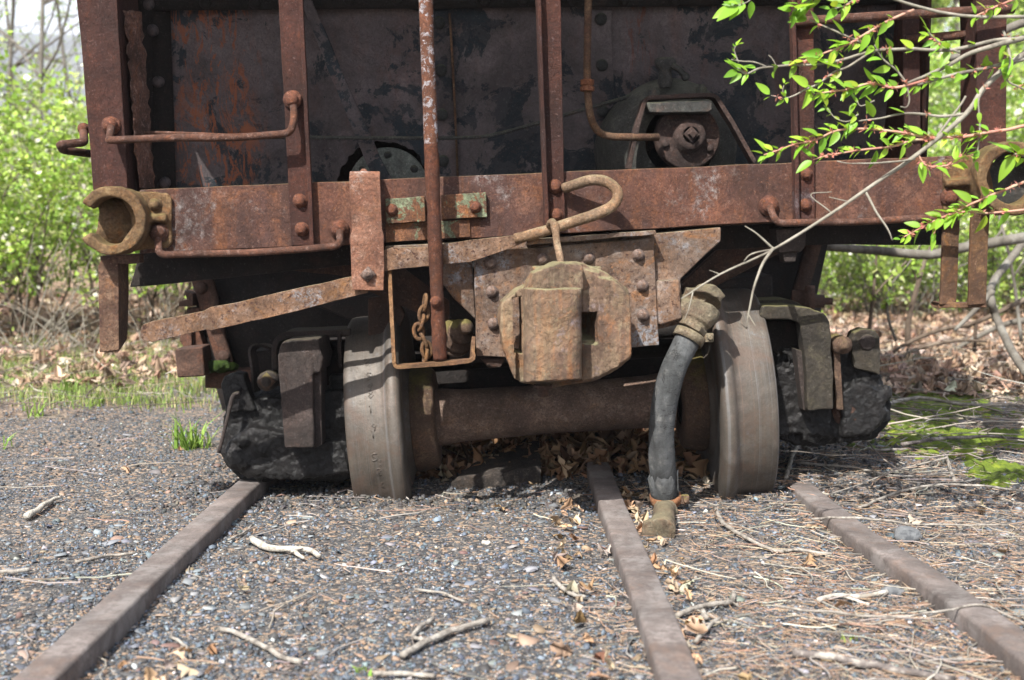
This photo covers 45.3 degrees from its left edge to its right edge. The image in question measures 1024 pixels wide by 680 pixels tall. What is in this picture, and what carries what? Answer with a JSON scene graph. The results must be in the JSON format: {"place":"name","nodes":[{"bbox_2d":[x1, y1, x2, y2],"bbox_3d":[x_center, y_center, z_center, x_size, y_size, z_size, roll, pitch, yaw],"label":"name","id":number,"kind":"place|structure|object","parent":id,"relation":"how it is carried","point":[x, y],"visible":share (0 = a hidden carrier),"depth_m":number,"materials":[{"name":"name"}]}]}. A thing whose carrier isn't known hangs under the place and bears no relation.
{"place":"outdoors","nodes":[
{"label":"outdoors","id":0,"kind":"place"},
{"bbox_2d":[0,31,1010,215],"bbox_3d":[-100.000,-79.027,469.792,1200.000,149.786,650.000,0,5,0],"label":"hill","id":1,"kind":"structure","parent":0,"point":[34,39],"depth_m":302.64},
{"bbox_2d":[0,275,1020,416],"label":"grass","id":2,"kind":"structure","parent":0,"point":[197,385],"depth_m":5.26,"materials":[{"name":"plant"}]},
{"bbox_2d":[0,0,1020,76],"label":"sky","id":3,"kind":"structure","parent":0,"point":[31,5],"materials":[{"name":"white"}]},
{"bbox_2d":[0,239,1023,679],"bbox_3d":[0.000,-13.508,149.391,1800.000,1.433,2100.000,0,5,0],"label":"ground","id":4,"kind":"structure","parent":0,"point":[306,581],"depth_m":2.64,"materials":[{"name":"grey gravel"}]},
{"bbox_2d":[3,432,16,448],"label":"grass tuft","id":5,"kind":"object","parent":4,"relation":"on","point":[5,444],"visible":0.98,"depth_m":3.94,"materials":[{"name":"green plant"}]},
{"bbox_2d":[0,567,29,573],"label":"stick","id":6,"kind":"object","parent":4,"relation":"on","point":[22,570],"visible":1,"depth_m":2.48,"materials":[{"name":"beige wood"}]},
{"bbox_2d":[0,0,82,259],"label":"slender tree","id":7,"kind":"object","parent":4,"relation":"on","point":[19,42],"visible":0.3,"depth_m":21.38,"materials":[{"name":"grey plant"}]},
{"bbox_2d":[0,0,83,278],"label":"slender tree","id":8,"kind":"object","parent":4,"relation":"on","point":[18,63],"visible":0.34,"depth_m":15.39,"materials":[{"name":"grey plant"}]},
{"bbox_2d":[23,495,61,519],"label":"stick","id":9,"kind":"object","parent":4,"relation":"on","point":[29,514],"visible":1,"depth_m":3.04,"materials":[{"name":"beige wood"}]},
{"bbox_2d":[0,0,85,266],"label":"slender tree","id":10,"kind":"object","parent":4,"relation":"on","point":[24,49],"visible":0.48,"depth_m":19.65,"materials":[{"name":"grey plant"}]},
{"bbox_2d":[0,30,87,307],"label":"shrub","id":11,"kind":"object","parent":4,"relation":"on","point":[7,125],"visible":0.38,"depth_m":8.94,"materials":[{"name":"green plant"}]},
{"bbox_2d":[24,397,63,418],"bbox_3d":[-1.727,0.252,4.576,0.209,0.087,0.282,-3,6,-26],"label":"grass tuft","id":12,"kind":"object","parent":4,"relation":"on","point":[37,415],"visible":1,"depth_m":4.62,"materials":[{"name":"green plant"}]},
{"bbox_2d":[0,0,88,287],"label":"slender tree","id":13,"kind":"object","parent":4,"relation":"on","point":[41,45],"visible":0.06,"depth_m":13.91,"materials":[{"name":"grey plant"}]},
{"bbox_2d":[0,57,88,237],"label":"wood","id":14,"kind":"object","parent":4,"relation":"on","point":[51,93],"visible":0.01,"depth_m":42.04,"materials":[{"name":"green plant"}]},
{"bbox_2d":[0,55,89,296],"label":"shrub","id":15,"kind":"object","parent":4,"relation":"on","point":[45,112],"visible":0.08,"depth_m":11.88,"materials":[{"name":"green plant"}]},
{"bbox_2d":[0,68,99,336],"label":"shrub","id":16,"kind":"object","parent":4,"relation":"on","point":[15,247],"visible":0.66,"depth_m":7.56,"materials":[{"name":"green plant"}]},
{"bbox_2d":[39,374,89,397],"bbox_3d":[-1.884,0.185,5.139,0.134,0.111,0.212,2,5,17],"label":"grass tuft","id":17,"kind":"object","parent":4,"relation":"on","point":[65,385],"visible":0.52,"depth_m":5.13,"materials":[{"name":"green plant"}]},
{"bbox_2d":[0,273,144,352],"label":"dead weed","id":18,"kind":"object","parent":4,"relation":"on","point":[91,339],"visible":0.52,"depth_m":7.03,"materials":[{"name":"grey plant"}]},
{"bbox_2d":[0,233,150,356],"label":"dead weed","id":19,"kind":"object","parent":4,"relation":"on","point":[49,344],"visible":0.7,"depth_m":6.72,"materials":[{"name":"grey plant"}]},
{"bbox_2d":[79,395,109,408],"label":"grass tuft","id":20,"kind":"object","parent":4,"relation":"on","point":[99,404],"visible":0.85,"depth_m":4.89,"materials":[{"name":"green plant"}]},
{"bbox_2d":[3,130,193,339],"bbox_3d":[-2.438,-0.732,7.885,2.060,1.556,1.781,2,5,18],"label":"shrub","id":21,"kind":"object","parent":4,"relation":"on","point":[87,227],"visible":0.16,"depth_m":7.75,"materials":[{"name":"green plant"}]},
{"bbox_2d":[7,68,191,308],"bbox_3d":[-2.606,-1.344,10.252,3.157,2.329,2.814,-1,5,-10],"label":"shrub","id":22,"kind":"object","parent":4,"relation":"on","point":[55,91],"visible":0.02,"depth_m":9.98,"materials":[{"name":"green plant"}]},
{"bbox_2d":[75,552,134,563],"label":"stick","id":23,"kind":"object","parent":4,"relation":"on","point":[101,557],"visible":1,"depth_m":2.60,"materials":[{"name":"beige wood"}]},
{"bbox_2d":[93,283,187,347],"bbox_3d":[-2.136,-0.166,7.206,0.582,0.439,0.370,-1,5,-7],"label":"dead weed","id":24,"kind":"object","parent":4,"relation":"on","point":[160,317],"visible":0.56,"depth_m":7.24,"materials":[{"name":"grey plant"}]},
{"bbox_2d":[13,479,277,679],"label":"rail","id":25,"kind":"object","parent":4,"relation":"on","point":[81,645],"visible":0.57,"depth_m":2.27,"materials":[{"name":"brown metal"}]},
{"bbox_2d":[169,635,192,658],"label":"stick","id":26,"kind":"object","parent":4,"relation":"on","point":[178,640],"visible":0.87,"depth_m":2.08,"materials":[{"name":"beige wood"}]},
{"bbox_2d":[158,412,221,451],"bbox_3d":[-0.997,0.294,3.957,0.326,0.116,0.344,0,5,0],"label":"grass tuft","id":27,"kind":"object","parent":4,"relation":"on","point":[185,441],"visible":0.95,"depth_m":3.95,"materials":[{"name":"green plant"}]},
{"bbox_2d":[227,524,253,540],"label":"stick","id":28,"kind":"object","parent":4,"relation":"on","point":[238,535],"visible":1,"depth_m":2.81,"materials":[{"name":"beige wood"}]},
{"bbox_2d":[217,627,302,664],"bbox_3d":[-0.428,0.513,2.069,0.020,0.016,0.257,-5,7,-41],"label":"stick","id":29,"kind":"object","parent":4,"relation":"on","point":[273,651],"visible":1,"depth_m":2.06,"materials":[{"name":"beige wood"}]},
{"bbox_2d":[248,535,321,558],"bbox_3d":[-0.495,0.446,2.647,0.220,0.018,0.053,4,6,35],"label":"stick","id":30,"kind":"object","parent":4,"relation":"on","point":[257,542],"visible":1,"depth_m":2.62,"materials":[{"name":"beige wood"}]},
{"bbox_2d":[350,664,371,675],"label":"grass tuft","id":31,"kind":"object","parent":4,"relation":"on","point":[369,673],"visible":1,"depth_m":1.95,"materials":[{"name":"green plant"}]},
{"bbox_2d":[373,671,434,678],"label":"stick","id":32,"kind":"object","parent":4,"relation":"on","point":[404,673],"visible":1,"depth_m":1.92,"materials":[{"name":"beige wood"}]},
{"bbox_2d":[415,588,464,601],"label":"stick","id":33,"kind":"object","parent":4,"relation":"on","point":[440,592],"visible":1,"depth_m":2.32,"materials":[{"name":"beige wood"}]},
{"bbox_2d":[399,616,489,658],"bbox_3d":[-0.140,0.499,2.097,0.090,0.017,0.217,4,7,39],"label":"stick","id":34,"kind":"object","parent":4,"relation":"on","point":[417,646],"visible":1,"depth_m":2.08,"materials":[{"name":"beige wood"}]},
{"bbox_2d":[481,540,490,544],"bbox_3d":[-0.057,0.449,2.717,0.021,0.012,0.015,0,5,0],"label":"pebble","id":35,"kind":"object","parent":4,"relation":"on","point":[485,542],"visible":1,"depth_m":2.71,"materials":[{"name":"grey stone"}]},
{"bbox_2d":[451,439,541,489],"bbox_3d":[-0.042,0.363,3.520,0.254,0.107,0.338,0,5,0],"label":"charred timber","id":36,"kind":"object","parent":4,"relation":"on","point":[501,470],"visible":0.8,"depth_m":3.40,"materials":[{"name":"black wood"}]},
{"bbox_2d":[0,283,1023,401],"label":"leaf litter","id":37,"kind":"object","parent":4,"relation":"on","point":[850,318],"visible":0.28,"depth_m":6.70,"materials":[{"name":"brown plant"}]},
{"bbox_2d":[897,228,960,346],"bbox_3d":[2.163,-0.280,6.407,0.333,0.628,0.085,0,5,0],"label":"sapling","id":38,"kind":"object","parent":37,"relation":"on","point":[918,278],"visible":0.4,"depth_m":6.40,"materials":[{"name":"grey plant"}]},
{"bbox_2d":[885,297,1023,361],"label":"fallen limb","id":39,"kind":"object","parent":37,"relation":"on","point":[975,323],"visible":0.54,"depth_m":6.01,"materials":[{"name":"grey wood"}]},
{"bbox_2d":[953,243,1023,375],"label":"fallen limb","id":40,"kind":"object","parent":37,"relation":"on","point":[1014,355],"visible":0.91,"depth_m":5.40,"materials":[{"name":"grey wood"}]},
{"bbox_2d":[0,362,1023,679],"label":"needle litter","id":41,"kind":"object","parent":4,"relation":"on","point":[882,610],"visible":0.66,"depth_m":2.39,"materials":[{"name":"brown plant"}]},
{"bbox_2d":[0,374,1023,679],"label":"twigs","id":42,"kind":"object","parent":4,"relation":"on","point":[890,512],"visible":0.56,"depth_m":2.46,"materials":[{"name":"beige wood"}]},
{"bbox_2d":[0,379,1023,679],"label":"slate flakes","id":43,"kind":"object","parent":4,"relation":"on","point":[524,639],"visible":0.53,"depth_m":2.32,"materials":[{"name":"stone"}]},
{"bbox_2d":[0,299,1023,495],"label":"brush litter","id":44,"kind":"object","parent":4,"relation":"on","point":[1003,415],"visible":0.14,"depth_m":4.59,"materials":[{"name":"brown plant"}]},
{"bbox_2d":[56,0,1023,537],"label":"hopper car","id":45,"kind":"object","parent":4,"relation":"on","point":[398,244],"visible":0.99,"depth_m":3.19,"materials":[{"name":"metal"}]},
{"bbox_2d":[208,360,238,372],"bbox_3d":[-0.926,0.083,3.864,0.129,0.046,0.095,0,5,0],"label":"moss cushion","id":46,"kind":"object","parent":45,"relation":"on","point":[220,366],"visible":0.75,"depth_m":3.83,"materials":[{"name":"green plant"}]},
{"bbox_2d":[548,503,557,508],"bbox_3d":[0.104,0.418,3.090,0.025,0.016,0.020,0,5,0],"label":"pebble","id":47,"kind":"object","parent":4,"relation":"on","point":[555,505],"visible":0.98,"depth_m":3.08,"materials":[{"name":"grey stone"}]},
{"bbox_2d":[114,426,1008,679],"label":"scattered leaves","id":48,"kind":"object","parent":4,"relation":"on","point":[692,624],"visible":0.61,"depth_m":2.35,"materials":[{"name":"brown plant"}]},
{"bbox_2d":[416,428,709,481],"bbox_3d":[0.115,0.289,3.988,1.120,0.216,1.158,0,5,0],"label":"leaf heap","id":49,"kind":"object","parent":4,"relation":"on","point":[578,448],"visible":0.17,"depth_m":3.55,"materials":[{"name":"brown plant"}]},
{"bbox_2d":[551,574,585,597],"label":"stick","id":50,"kind":"object","parent":4,"relation":"on","point":[560,585],"visible":0.84,"depth_m":2.37,"materials":[{"name":"beige wood"}]},
{"bbox_2d":[157,422,1023,512],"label":"sooty crumbs","id":51,"kind":"object","parent":4,"relation":"on","point":[332,502],"visible":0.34,"depth_m":3.26,"materials":[{"name":"stone"}]},
{"bbox_2d":[586,457,702,679],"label":"rail","id":52,"kind":"object","parent":4,"relation":"on","point":[669,656],"visible":0.67,"depth_m":2.29,"materials":[{"name":"brown metal"}]},
{"bbox_2d":[675,590,736,619],"bbox_3d":[0.382,0.493,2.274,0.060,0.014,0.194,5,7,42],"label":"stick","id":53,"kind":"object","parent":4,"relation":"on","point":[681,613],"visible":1,"depth_m":2.26,"materials":[{"name":"beige wood"}]},
{"bbox_2d":[694,613,721,642],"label":"stick","id":54,"kind":"object","parent":4,"relation":"on","point":[708,626],"visible":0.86,"depth_m":2.17,"materials":[{"name":"beige wood"}]},
{"bbox_2d":[739,617,755,627],"bbox_3d":[0.420,0.509,2.201,0.026,0.021,0.027,-5,7,-44],"label":"pebble","id":55,"kind":"object","parent":4,"relation":"on","point":[747,619],"visible":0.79,"depth_m":2.19,"materials":[{"name":"grey stone"}]},
{"bbox_2d":[712,506,831,554],"bbox_3d":[0.552,0.442,2.834,0.105,0.016,0.464,-2,6,-23],"label":"stick","id":56,"kind":"object","parent":4,"relation":"on","point":[729,527],"visible":0.96,"depth_m":2.72,"materials":[{"name":"beige wood"}]},
{"bbox_2d":[784,445,812,479],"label":"stick","id":57,"kind":"object","parent":4,"relation":"on","point":[790,462],"visible":0.88,"depth_m":3.53,"materials":[{"name":"grey wood"}]},
{"bbox_2d":[841,631,857,641],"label":"grass tuft","id":58,"kind":"object","parent":4,"relation":"on","point":[843,637],"visible":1,"depth_m":2.11,"materials":[{"name":"green plant"}]},
{"bbox_2d":[816,589,887,605],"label":"stick","id":59,"kind":"object","parent":4,"relation":"on","point":[849,597],"visible":1,"depth_m":2.34,"materials":[{"name":"beige wood"}]},
{"bbox_2d":[792,649,955,679],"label":"stick","id":60,"kind":"object","parent":4,"relation":"on","point":[843,659],"visible":0.99,"depth_m":1.96,"materials":[{"name":"beige wood"}]},
{"bbox_2d":[795,442,953,477],"bbox_3d":[1.069,0.344,3.507,0.401,0.030,0.336,4,7,40],"label":"stick","id":61,"kind":"object","parent":4,"relation":"on","point":[862,469],"visible":0.94,"depth_m":3.44,"materials":[{"name":"beige wood"}]},
{"bbox_2d":[817,245,934,315],"bbox_3d":[2.376,-0.806,9.314,1.906,1.349,2.109,-1,5,-7],"label":"undergrowth shrub","id":62,"kind":"object","parent":4,"relation":"on","point":[842,270],"visible":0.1,"depth_m":9.29,"materials":[{"name":"green plant"}]},
{"bbox_2d":[867,245,906,329],"bbox_3d":[1.893,-0.276,6.196,0.201,0.567,0.092,0,5,0],"label":"sapling","id":63,"kind":"object","parent":4,"relation":"on","point":[872,295],"visible":0.69,"depth_m":6.20,"materials":[{"name":"green plant"}]},
{"bbox_2d":[825,93,958,287],"bbox_3d":[2.756,-2.003,13.411,4.193,2.968,4.640,-2,5,-16],"label":"undergrowth shrub","id":64,"kind":"object","parent":4,"relation":"on","point":[953,98],"depth_m":12.83,"materials":[{"name":"green plant"}]},
{"bbox_2d":[880,584,904,597],"bbox_3d":[0.734,0.489,2.373,0.048,0.032,0.042,0,5,0],"label":"pebble","id":65,"kind":"object","parent":4,"relation":"on","point":[897,591],"visible":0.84,"depth_m":2.35,"materials":[{"name":"grey stone"}]},
{"bbox_2d":[880,245,924,341],"bbox_3d":[1.911,-0.235,6.001,0.213,0.488,0.082,0,5,0],"label":"sapling","id":66,"kind":"object","parent":4,"relation":"on","point":[907,267],"visible":0.9,"depth_m":6.00,"materials":[{"name":"green plant"}]},
{"bbox_2d":[788,481,1023,679],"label":"rail","id":67,"kind":"object","parent":4,"relation":"on","point":[999,636],"visible":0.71,"depth_m":2.35,"materials":[{"name":"brown metal"}]},
{"bbox_2d":[774,604,1023,624],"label":"stick","id":68,"kind":"object","parent":67,"relation":"on","point":[887,616],"visible":1,"depth_m":2.14,"materials":[{"name":"beige wood"}]},
{"bbox_2d":[811,516,1008,526],"bbox_3d":[0.910,0.418,2.816,0.436,0.009,0.039,1,5,13],"label":"stick","id":69,"kind":"object","parent":67,"relation":"on","point":[873,519],"visible":1,"depth_m":2.80,"materials":[{"name":"beige wood"}]},
{"bbox_2d":[894,526,922,543],"bbox_3d":[0.899,0.447,2.788,0.061,0.044,0.064,0,5,0],"label":"pebble","id":70,"kind":"object","parent":4,"relation":"on","point":[909,534],"visible":0.86,"depth_m":2.77,"materials":[{"name":"grey stone"}]},
{"bbox_2d":[817,147,1022,319],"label":"undergrowth shrub","id":71,"kind":"object","parent":4,"relation":"on","point":[869,265],"visible":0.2,"depth_m":9.11,"materials":[{"name":"green plant"}]},
{"bbox_2d":[818,85,1023,302],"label":"undergrowth shrub","id":72,"kind":"object","parent":4,"relation":"on","point":[1010,107],"depth_m":10.24,"materials":[{"name":"green plant"}]},
{"bbox_2d":[822,6,1023,286],"bbox_3d":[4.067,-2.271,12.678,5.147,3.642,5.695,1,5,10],"label":"undergrowth shrub","id":73,"kind":"object","parent":4,"relation":"on","point":[949,83],"visible":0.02,"depth_m":12.02,"materials":[{"name":"green plant"}]},
{"bbox_2d":[826,232,1023,258],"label":"fallen limb","id":74,"kind":"object","parent":4,"relation":"on","point":[1007,240],"visible":0.77,"depth_m":5.57,"materials":[{"name":"grey wood"}]},
{"bbox_2d":[844,14,1023,295],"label":"undergrowth shrub","id":75,"kind":"object","parent":4,"relation":"on","point":[934,120],"visible":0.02,"depth_m":10.94,"materials":[{"name":"green plant"}]},
{"bbox_2d":[845,383,1023,486],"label":"moss","id":76,"kind":"object","parent":4,"relation":"on","point":[997,469],"visible":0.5,"depth_m":3.80,"materials":[{"name":"green plant"}]},
{"bbox_2d":[890,396,1023,406],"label":"stick","id":77,"kind":"object","parent":76,"relation":"on","point":[946,402],"visible":0.79,"depth_m":4.43,"materials":[{"name":"brown wood"}]},
{"bbox_2d":[900,435,1023,445],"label":"stick","id":78,"kind":"object","parent":76,"relation":"on","point":[945,438],"visible":0.96,"depth_m":3.70,"materials":[{"name":"beige wood"}]},
{"bbox_2d":[882,339,986,363],"bbox_3d":[1.988,0.070,5.830,0.532,0.150,0.017,0,5,0],"label":"fallen limb","id":79,"kind":"object","parent":4,"relation":"on","point":[943,342],"visible":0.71,"depth_m":5.82,"materials":[{"name":"grey wood"}]},
{"bbox_2d":[858,455,1021,508],"bbox_3d":[1.175,0.385,3.230,0.294,0.053,0.619,4,7,38],"label":"stick","id":80,"kind":"object","parent":4,"relation":"on","point":[954,483],"visible":0.95,"depth_m":3.23,"materials":[{"name":"beige wood"}]},
{"bbox_2d":[931,0,954,32],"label":"forest tree","id":81,"kind":"object","parent":4,"relation":"on","point":[940,2],"visible":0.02,"depth_m":17.47,"materials":[{"name":"green plant"}]},
{"bbox_2d":[879,133,1023,316],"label":"undergrowth shrub","id":82,"kind":"object","parent":4,"relation":"on","point":[1006,277],"visible":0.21,"depth_m":9.14,"materials":[{"name":"green plant"}]},
{"bbox_2d":[917,2,1023,276],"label":"undergrowth shrub","id":83,"kind":"object","parent":4,"relation":"on","point":[1011,50],"visible":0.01,"depth_m":14.94,"materials":[{"name":"green plant"}]},
{"bbox_2d":[932,0,1010,63],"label":"forest tree","id":84,"kind":"object","parent":4,"relation":"on","point":[953,6],"depth_m":23.50,"materials":[{"name":"green plant"}]},
{"bbox_2d":[931,1,1019,92],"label":"forest tree","id":85,"kind":"object","parent":4,"relation":"on","point":[939,21],"depth_m":31.20,"materials":[{"name":"green plant"}]},
{"bbox_2d":[928,0,1023,127],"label":"forest tree","id":86,"kind":"object","parent":4,"relation":"on","point":[956,3],"visible":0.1,"depth_m":17.28,"materials":[{"name":"green plant"}]},
{"bbox_2d":[931,0,1023,85],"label":"forest tree","id":87,"kind":"object","parent":4,"relation":"on","point":[1012,2],"visible":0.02,"depth_m":19.29,"materials":[{"name":"green plant"}]},
{"bbox_2d":[931,68,1023,301],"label":"undergrowth shrub","id":88,"kind":"object","parent":4,"relation":"on","point":[1009,135],"visible":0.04,"depth_m":9.55,"materials":[{"name":"green plant"}]},
{"bbox_2d":[937,2,1022,85],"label":"wood","id":89,"kind":"object","parent":4,"relation":"on","point":[950,29],"depth_m":39.09,"materials":[{"name":"green plant"}]},
{"bbox_2d":[949,317,1023,352],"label":"fallen limb","id":90,"kind":"object","parent":4,"relation":"on","point":[994,328],"visible":0.49,"depth_m":6.61,"materials":[{"name":"grey wood"}]},
{"bbox_2d":[949,19,1023,101],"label":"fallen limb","id":91,"kind":"object","parent":4,"relation":"on","point":[1015,25],"visible":0.18,"depth_m":4.70,"materials":[{"name":"grey wood"}]},
{"bbox_2d":[958,138,1023,340],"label":"fallen limb","id":92,"kind":"object","parent":4,"relation":"on","point":[1002,231],"visible":0.48,"depth_m":6.29,"materials":[{"name":"grey wood"}]},
{"bbox_2d":[681,0,1023,328],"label":"overhanging branch","id":93,"kind":"object","parent":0,"point":[732,8],"visible":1,"depth_m":2.42,"materials":[{"name":"green plant"}]}
]}

